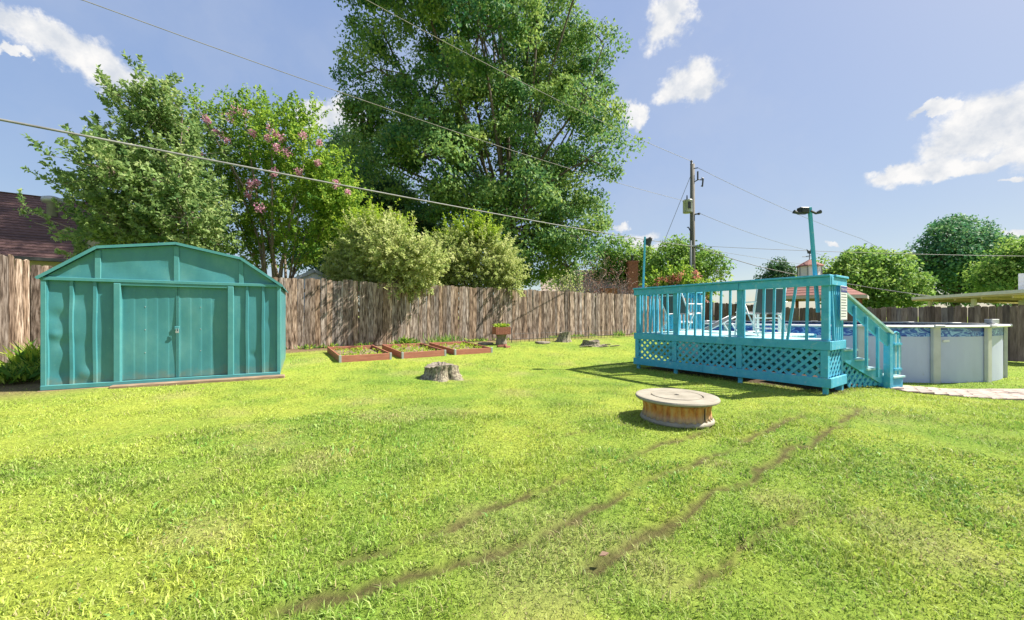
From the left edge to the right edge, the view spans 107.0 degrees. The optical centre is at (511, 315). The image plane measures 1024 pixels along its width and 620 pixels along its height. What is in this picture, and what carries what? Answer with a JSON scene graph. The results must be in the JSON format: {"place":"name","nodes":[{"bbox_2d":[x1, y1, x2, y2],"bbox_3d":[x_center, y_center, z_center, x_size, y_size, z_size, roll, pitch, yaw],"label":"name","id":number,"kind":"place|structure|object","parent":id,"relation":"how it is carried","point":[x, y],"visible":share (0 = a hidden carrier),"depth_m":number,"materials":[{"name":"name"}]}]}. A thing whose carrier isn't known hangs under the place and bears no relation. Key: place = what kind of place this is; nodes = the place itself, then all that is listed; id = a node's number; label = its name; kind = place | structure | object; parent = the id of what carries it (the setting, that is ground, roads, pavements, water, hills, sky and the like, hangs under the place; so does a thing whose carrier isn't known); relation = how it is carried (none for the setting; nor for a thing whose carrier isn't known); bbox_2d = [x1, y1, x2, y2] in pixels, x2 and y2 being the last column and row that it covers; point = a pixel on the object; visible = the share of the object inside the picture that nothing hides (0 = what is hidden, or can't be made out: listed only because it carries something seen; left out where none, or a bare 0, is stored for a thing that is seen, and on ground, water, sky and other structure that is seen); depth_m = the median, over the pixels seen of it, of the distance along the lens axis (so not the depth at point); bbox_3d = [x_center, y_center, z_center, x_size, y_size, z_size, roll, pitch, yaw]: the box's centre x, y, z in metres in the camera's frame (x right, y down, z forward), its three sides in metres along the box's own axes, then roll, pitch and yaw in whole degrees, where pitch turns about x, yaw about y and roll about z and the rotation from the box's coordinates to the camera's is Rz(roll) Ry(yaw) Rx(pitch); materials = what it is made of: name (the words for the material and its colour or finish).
{"place":"outdoors","nodes":[
{"label":"outdoors","id":0,"kind":"place"},
{"bbox_2d":[0,316,1023,619],"bbox_3d":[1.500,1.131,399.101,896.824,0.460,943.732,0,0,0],"label":"lawn","id":1,"kind":"structure","parent":0,"point":[664,528],"depth_m":2.44,"materials":[{"name":"green plant"}]},
{"bbox_2d":[0,254,29,362],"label":"board fence","id":2,"kind":"object","parent":1,"relation":"on","point":[15,304],"visible":0.84,"depth_m":7.05,"materials":[{"name":"brown wood"}]},
{"bbox_2d":[0,361,39,383],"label":"leafy weed","id":3,"kind":"object","parent":1,"relation":"on","point":[13,373],"visible":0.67,"depth_m":5.58,"materials":[{"name":"green plant"}]},
{"bbox_2d":[0,336,39,367],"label":"leafy weed","id":4,"kind":"object","parent":1,"relation":"on","point":[27,353],"visible":0.34,"depth_m":6.36,"materials":[{"name":"green plant"}]},
{"bbox_2d":[7,355,39,368],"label":"leafy weed","id":5,"kind":"object","parent":1,"relation":"on","point":[32,363],"visible":0.2,"depth_m":6.22,"materials":[{"name":"green plant"}]},
{"bbox_2d":[0,191,98,271],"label":"house","id":6,"kind":"structure","parent":1,"relation":"on","point":[33,244],"depth_m":14.90,"materials":[{"name":"brown"}]},
{"bbox_2d":[13,49,243,259],"bbox_3d":[-10.868,-3.188,10.563,6.121,8.514,3.980,0,0,-25],"label":"pear tree","id":7,"kind":"object","parent":1,"relation":"on","point":[158,191],"visible":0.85,"depth_m":10.36,"materials":[{"name":"green plant"}]},
{"bbox_2d":[35,242,287,391],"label":"garden shed","id":8,"kind":"structure","parent":1,"relation":"on","point":[142,315],"depth_m":5.84,"materials":[{"name":"paint"}]},
{"bbox_2d":[122,286,177,379],"bbox_3d":[-5.555,0.252,5.807,0.659,1.425,0.023,0,0,-28],"label":"door","id":9,"kind":"structure","parent":8,"relation":"in","point":[149,313],"depth_m":5.81,"materials":[{"name":"paint"}]},
{"bbox_2d":[178,287,227,376],"bbox_3d":[-4.970,0.252,6.124,0.656,1.425,0.023,0,0,-28],"label":"door","id":10,"kind":"structure","parent":8,"relation":"in","point":[202,312],"depth_m":6.12,"materials":[{"name":"paint"}]},
{"bbox_2d":[173,83,373,282],"bbox_3d":[-8.947,-3.743,14.057,7.970,9.611,4.939,0,0,0],"label":"crape myrtle","id":11,"kind":"object","parent":1,"relation":"on","point":[324,202],"visible":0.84,"depth_m":13.48,"materials":[{"name":"green plant"}]},
{"bbox_2d":[291,269,337,334],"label":"house","id":12,"kind":"structure","parent":1,"relation":"on","point":[312,273],"depth_m":12.56,"materials":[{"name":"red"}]},
{"bbox_2d":[259,119,448,271],"bbox_3d":[-11.104,-6.234,26.916,14.875,14.728,7.943,0,0,0],"label":"background tree","id":13,"kind":"object","parent":1,"relation":"on","point":[405,186],"visible":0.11,"depth_m":25.66,"materials":[{"name":"green plant"}]},
{"bbox_2d":[327,345,391,362],"bbox_3d":[-3.736,0.913,9.189,1.128,0.301,1.758,0,0,-33],"label":"raised bed","id":14,"kind":"object","parent":1,"relation":"on","point":[340,354],"visible":0.94,"depth_m":8.78,"materials":[{"name":"brown wood"}]},
{"bbox_2d":[30,265,692,348],"bbox_3d":[0.438,-0.023,14.746,24.851,2.066,0.199,0,0,-35],"label":"board fence","id":15,"kind":"object","parent":1,"relation":"on","point":[383,319],"visible":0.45,"depth_m":12.49,"materials":[{"name":"brown wood"}]},
{"bbox_2d":[289,220,469,272],"bbox_3d":[-8.276,-2.843,23.628,11.790,7.905,5.678,0,0,0],"label":"background tree","id":16,"kind":"object","parent":1,"relation":"on","point":[428,228],"visible":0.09,"depth_m":23.43,"materials":[{"name":"green plant"}]},
{"bbox_2d":[317,196,453,334],"bbox_3d":[-4.178,-1.405,12.461,4.699,4.956,3.113,0,0,37],"label":"variegated shrub","id":17,"kind":"object","parent":1,"relation":"on","point":[378,248],"visible":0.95,"depth_m":11.78,"materials":[{"name":"green plant"}]},
{"bbox_2d":[393,335,418,343],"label":"leafy weed","id":18,"kind":"object","parent":1,"relation":"on","point":[402,340],"visible":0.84,"depth_m":11.32,"materials":[{"name":"green plant"}]},
{"bbox_2d":[382,343,445,358],"bbox_3d":[-2.603,0.916,9.947,1.139,0.299,1.758,0,0,-34],"label":"raised bed","id":19,"kind":"object","parent":1,"relation":"on","point":[411,350],"visible":0.96,"depth_m":9.54,"materials":[{"name":"brown wood"}]},
{"bbox_2d":[420,361,462,381],"bbox_3d":[-1.255,1.014,6.838,1.098,0.319,0.976,0,0,-35],"label":"tree stump","id":20,"kind":"object","parent":1,"relation":"on","point":[438,371],"visible":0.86,"depth_m":6.63,"materials":[{"name":"beige wood"}]},
{"bbox_2d":[419,332,466,342],"bbox_3d":[-2.214,0.710,12.158,1.584,0.410,1.147,0,0,0],"label":"day lily","id":21,"kind":"object","parent":1,"relation":"on","point":[445,339],"visible":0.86,"depth_m":12.06,"materials":[{"name":"green plant"}]},
{"bbox_2d":[429,341,492,354],"bbox_3d":[-1.480,0.921,10.697,1.132,0.291,1.760,0,0,-33],"label":"raised bed","id":22,"kind":"object","parent":1,"relation":"on","point":[459,348],"visible":0.94,"depth_m":10.37,"materials":[{"name":"brown wood"}]},
{"bbox_2d":[286,330,663,349],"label":"fence foot weeds","id":23,"kind":"object","parent":1,"relation":"on","point":[369,343],"visible":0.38,"depth_m":11.74,"materials":[{"name":"green plant"}]},
{"bbox_2d":[420,206,531,323],"bbox_3d":[-1.670,-1.535,14.716,4.923,5.215,3.315,0,0,0],"label":"variegated shrub","id":24,"kind":"object","parent":1,"relation":"on","point":[489,269],"visible":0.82,"depth_m":14.18,"materials":[{"name":"green plant"}]},
{"bbox_2d":[478,342,492,344],"bbox_3d":[-0.858,0.892,12.269,0.532,0.075,0.510,0,0,0],"label":"flat stone","id":25,"kind":"object","parent":1,"relation":"on","point":[485,343],"visible":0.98,"depth_m":12.16,"materials":[{"name":"grey stone"}]},
{"bbox_2d":[325,0,650,290],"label":"oak tree","id":26,"kind":"object","parent":1,"relation":"on","point":[404,141],"visible":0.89,"depth_m":20.25,"materials":[{"name":"green plant"}]},
{"bbox_2d":[492,323,510,344],"bbox_3d":[-0.352,0.599,12.206,0.545,0.785,0.514,0,0,-20],"label":"planter box","id":27,"kind":"object","parent":1,"relation":"on","point":[500,331],"visible":0.98,"depth_m":12.04,"materials":[{"name":"wood"}]},
{"bbox_2d":[535,341,549,343],"bbox_3d":[1.060,0.909,13.009,0.532,0.075,0.510,0,0,0],"label":"flat stone","id":28,"kind":"object","parent":1,"relation":"on","point":[542,342],"visible":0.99,"depth_m":12.89,"materials":[{"name":"grey stone"}]},
{"bbox_2d":[555,331,571,342],"bbox_3d":[1.839,0.781,13.751,0.661,0.429,0.643,0,0,32],"label":"tree stump","id":29,"kind":"object","parent":1,"relation":"on","point":[564,336],"visible":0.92,"depth_m":13.60,"materials":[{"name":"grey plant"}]},
{"bbox_2d":[538,264,595,296],"bbox_3d":[2.620,-0.736,18.012,2.796,3.407,2.160,0,0,0],"label":"bare bush","id":30,"kind":"object","parent":1,"relation":"on","point":[568,287],"visible":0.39,"depth_m":18.08,"materials":[{"name":"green plant"}]},
{"bbox_2d":[511,325,624,342],"bbox_3d":[2.624,0.699,14.953,6.568,0.554,0.025,0,0,-36],"label":"wire edging","id":31,"kind":"object","parent":1,"relation":"on","point":[578,331],"visible":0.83,"depth_m":14.04,"materials":[{"name":"metal"}]},
{"bbox_2d":[582,339,599,346],"bbox_3d":[2.615,0.921,12.722,0.961,0.258,0.970,0,0,0],"label":"tree stump","id":32,"kind":"object","parent":1,"relation":"on","point":[595,343],"visible":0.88,"depth_m":12.47,"materials":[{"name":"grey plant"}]},
{"bbox_2d":[561,251,626,320],"bbox_3d":[4.305,-1.163,19.555,3.532,4.259,2.265,0,0,0],"label":"bare bush","id":33,"kind":"object","parent":1,"relation":"on","point":[592,286],"visible":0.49,"depth_m":19.47,"materials":[{"name":"brown plant"}]},
{"bbox_2d":[540,255,648,313],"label":"house","id":34,"kind":"structure","parent":1,"relation":"on","point":[632,266],"depth_m":34.21,"materials":[{"name":"beige"}]},
{"bbox_2d":[599,551,608,555],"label":"fallen leaf","id":35,"kind":"object","parent":1,"relation":"on","point":[603,553],"visible":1,"depth_m":1.75,"materials":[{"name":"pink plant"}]},
{"bbox_2d":[613,330,625,336],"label":"day lily","id":36,"kind":"object","parent":1,"relation":"on","point":[619,334],"visible":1,"depth_m":16.09,"materials":[{"name":"green plant"}]},
{"bbox_2d":[580,233,660,284],"bbox_3d":[10.530,-3.367,35.715,8.374,8.975,4.537,0,0,0],"label":"background tree","id":37,"kind":"object","parent":1,"relation":"on","point":[626,254],"visible":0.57,"depth_m":34.81,"materials":[{"name":"green plant"}]},
{"bbox_2d":[594,264,646,312],"bbox_3d":[5.934,-0.959,20.687,3.252,3.847,2.293,0,0,0],"label":"bare bush","id":38,"kind":"object","parent":1,"relation":"on","point":[625,290],"visible":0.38,"depth_m":20.49,"materials":[{"name":"brown plant"}]},
{"bbox_2d":[635,388,720,428],"bbox_3d":[1.830,1.014,4.220,0.868,0.272,0.868,0,0,-12],"label":"spool","id":39,"kind":"object","parent":1,"relation":"on","point":[679,408],"visible":1,"depth_m":3.95,"materials":[{"name":"wood"}]},
{"bbox_2d":[638,259,723,302],"bbox_3d":[10.316,-1.117,23.369,4.739,4.450,2.748,0,0,0],"label":"flowering bush","id":40,"kind":"object","parent":1,"relation":"on","point":[678,277],"visible":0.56,"depth_m":22.83,"materials":[{"name":"green plant"}]},
{"bbox_2d":[639,233,736,286],"bbox_3d":[11.821,-2.263,25.942,6.744,6.749,3.442,0,0,-15],"label":"background tree","id":41,"kind":"object","parent":1,"relation":"on","point":[675,254],"visible":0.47,"depth_m":25.37,"materials":[{"name":"green plant"}]},
{"bbox_2d":[682,160,703,281],"bbox_3d":[11.441,-4.205,23.885,1.330,11.310,0.630,0,0,0],"label":"utility pole","id":42,"kind":"object","parent":1,"relation":"on","point":[688,206],"visible":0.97,"depth_m":23.86,"materials":[{"name":"wood"}]},
{"bbox_2d":[0,118,688,245],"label":"overhead wire","id":43,"kind":"object","parent":42,"relation":"attached to","point":[72,133],"visible":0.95,"depth_m":6.36,"materials":[{"name":"black metal"}]},
{"bbox_2d":[82,0,683,200],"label":"overhead wire","id":44,"kind":"object","parent":42,"relation":"attached to","point":[335,90],"visible":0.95,"depth_m":11.01,"materials":[{"name":"metal"}]},
{"bbox_2d":[367,0,689,160],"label":"overhead wire","id":45,"kind":"object","parent":42,"relation":"attached to","point":[505,73],"visible":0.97,"depth_m":15.44,"materials":[{"name":"metal"}]},
{"bbox_2d":[661,178,689,248],"bbox_3d":[10.633,-6.550,24.750,0.028,4.610,2.052,0,0,-42],"label":"overhead wire","id":46,"kind":"object","parent":42,"relation":"attached to","point":[676,211],"visible":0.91,"depth_m":24.65,"materials":[{"name":"black metal"}]},
{"bbox_2d":[696,247,824,266],"bbox_3d":[21.035,-3.852,26.636,19.783,0.913,0.575,0,0,-18],"label":"overhead wire","id":47,"kind":"object","parent":42,"relation":"attached to","point":[755,257],"visible":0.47,"depth_m":24.97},
{"bbox_2d":[700,213,833,258],"bbox_3d":[23.285,-5.859,31.149,27.100,1.242,0.490,0,0,-31],"label":"overhead wire","id":48,"kind":"object","parent":42,"relation":"attached to","point":[760,236],"visible":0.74,"depth_m":28.22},
{"bbox_2d":[699,168,905,258],"bbox_3d":[28.348,-7.074,32.204,37.319,4.472,0.700,0,0,-26],"label":"overhead wire","id":49,"kind":"object","parent":42,"relation":"attached to","point":[777,205],"visible":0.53,"depth_m":27.54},
{"bbox_2d":[697,247,927,295],"bbox_3d":[17.045,-2.647,22.227,11.407,3.439,1.284,0,0,22],"label":"overhead wire","id":50,"kind":"object","parent":42,"relation":"attached to","point":[796,274],"visible":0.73,"depth_m":22.60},
{"bbox_2d":[696,245,997,255],"bbox_3d":[19.291,-3.781,21.900,15.970,1.279,0.024,0,0,14],"label":"overhead wire","id":51,"kind":"object","parent":42,"relation":"attached to","point":[863,252],"visible":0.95,"depth_m":21.71,"materials":[{"name":"metal"}]},
{"bbox_2d":[633,274,904,394],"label":"pool deck","id":52,"kind":"structure","parent":1,"relation":"on","point":[835,362],"depth_m":6.28,"materials":[{"name":"teal paint"}]},
{"bbox_2d":[642,237,651,307],"bbox_3d":[2.953,-0.890,8.351,0.244,1.681,0.193,0,0,0],"label":"floodlight post","id":53,"kind":"object","parent":52,"relation":"on","point":[647,241],"visible":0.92,"depth_m":8.26,"materials":[{"name":"teal paint"}]},
{"bbox_2d":[658,293,701,330],"bbox_3d":[3.631,-0.076,8.175,0.802,0.894,0.624,0,0,-32],"label":"sling chair","id":54,"kind":"object","parent":52,"relation":"on","point":[682,306],"visible":0.41,"depth_m":8.08,"materials":[{"name":"white paint"}]},
{"bbox_2d":[704,315,736,330],"bbox_3d":[4.454,0.172,8.114,0.612,0.399,0.486,0,0,10],"label":"sling footrest","id":55,"kind":"object","parent":52,"relation":"on","point":[724,320],"visible":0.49,"depth_m":8.10,"materials":[{"name":"grey plastic"}]},
{"bbox_2d":[734,288,786,336],"bbox_3d":[4.595,-0.114,6.986,0.624,0.971,0.644,0,0,-5],"label":"sling chair","id":56,"kind":"object","parent":52,"relation":"on","point":[757,302],"visible":0.65,"depth_m":6.78,"materials":[{"name":"white paint"}]},
{"bbox_2d":[753,305,781,332],"bbox_3d":[5.469,0.027,8.081,0.492,0.675,0.535,0,0,41],"label":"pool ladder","id":57,"kind":"object","parent":52,"relation":"on","point":[758,318],"visible":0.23,"depth_m":7.98,"materials":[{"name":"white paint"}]},
{"bbox_2d":[792,207,821,312],"bbox_3d":[4.438,-0.845,5.717,0.421,1.593,0.110,0,0,0],"label":"floodlight post","id":58,"kind":"object","parent":52,"relation":"on","point":[809,211],"visible":1,"depth_m":5.70,"materials":[{"name":"teal paint"}]},
{"bbox_2d":[840,285,846,319],"bbox_3d":[5.003,-0.190,5.707,0.300,0.520,0.011,0,0,-35],"label":"sign","id":59,"kind":"object","parent":52,"relation":"attached to","point":[843,302],"visible":1,"depth_m":5.69,"materials":[{"name":"white paint"}]},
{"bbox_2d":[753,256,796,278],"bbox_3d":[26.889,-2.371,38.045,5.092,7.363,3.419,0,0,0],"label":"background tree","id":60,"kind":"object","parent":1,"relation":"on","point":[779,266],"visible":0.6,"depth_m":37.70,"materials":[{"name":"green plant"}]},
{"bbox_2d":[785,249,868,307],"bbox_3d":[16.498,-1.260,21.000,4.752,5.020,4.752,0,0,0],"label":"gazebo","id":61,"kind":"object","parent":1,"relation":"on","point":[804,268],"visible":0.33,"depth_m":20.15,"materials":[{"name":"white"}]},
{"bbox_2d":[679,319,1012,383],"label":"swimming pool","id":62,"kind":"structure","parent":1,"relation":"on","point":[943,352],"depth_m":7.64,"materials":[{"name":"white paint"}]},
{"bbox_2d":[705,302,1023,361],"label":"board fence","id":63,"kind":"object","parent":1,"relation":"on","point":[1012,315],"visible":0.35,"depth_m":12.42,"materials":[{"name":"brown wood"}]},
{"bbox_2d":[811,243,940,320],"bbox_3d":[23.440,-1.696,24.938,7.636,6.219,5.502,0,0,-22],"label":"background tree","id":64,"kind":"object","parent":1,"relation":"on","point":[872,268],"visible":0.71,"depth_m":23.56,"materials":[{"name":"green plant"}]},
{"bbox_2d":[898,232,1012,318],"bbox_3d":[47.850,-3.722,39.694,14.633,10.279,6.266,0,0,0],"label":"background tree","id":65,"kind":"object","parent":1,"relation":"on","point":[988,303],"depth_m":39.58,"materials":[{"name":"green plant"}]},
{"bbox_2d":[898,213,1023,310],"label":"background tree","id":66,"kind":"object","parent":1,"relation":"on","point":[958,242],"visible":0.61,"depth_m":31.45,"materials":[{"name":"green plant"}]},
{"bbox_2d":[911,289,1023,306],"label":"patio roof","id":67,"kind":"structure","parent":1,"relation":"on","point":[1008,297],"depth_m":16.78,"materials":[{"name":"white paint"}]},
{"bbox_2d":[957,236,1023,305],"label":"background tree","id":68,"kind":"object","parent":1,"relation":"on","point":[989,277],"visible":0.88,"depth_m":22.83,"materials":[{"name":"green plant"}]},
{"bbox_2d":[1018,273,1023,305],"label":"house","id":69,"kind":"structure","parent":1,"relation":"on","point":[1021,281],"depth_m":16.94,"materials":[{"name":"white paint"}]},
{"bbox_2d":[0,0,1023,316],"label":"sky","id":70,"kind":"structure","parent":0,"point":[886,119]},
{"bbox_2d":[876,385,1023,399],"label":"path","id":71,"kind":"structure","parent":0,"point":[1011,394],"depth_m":6.30,"materials":[{"name":"concrete"}]}
]}

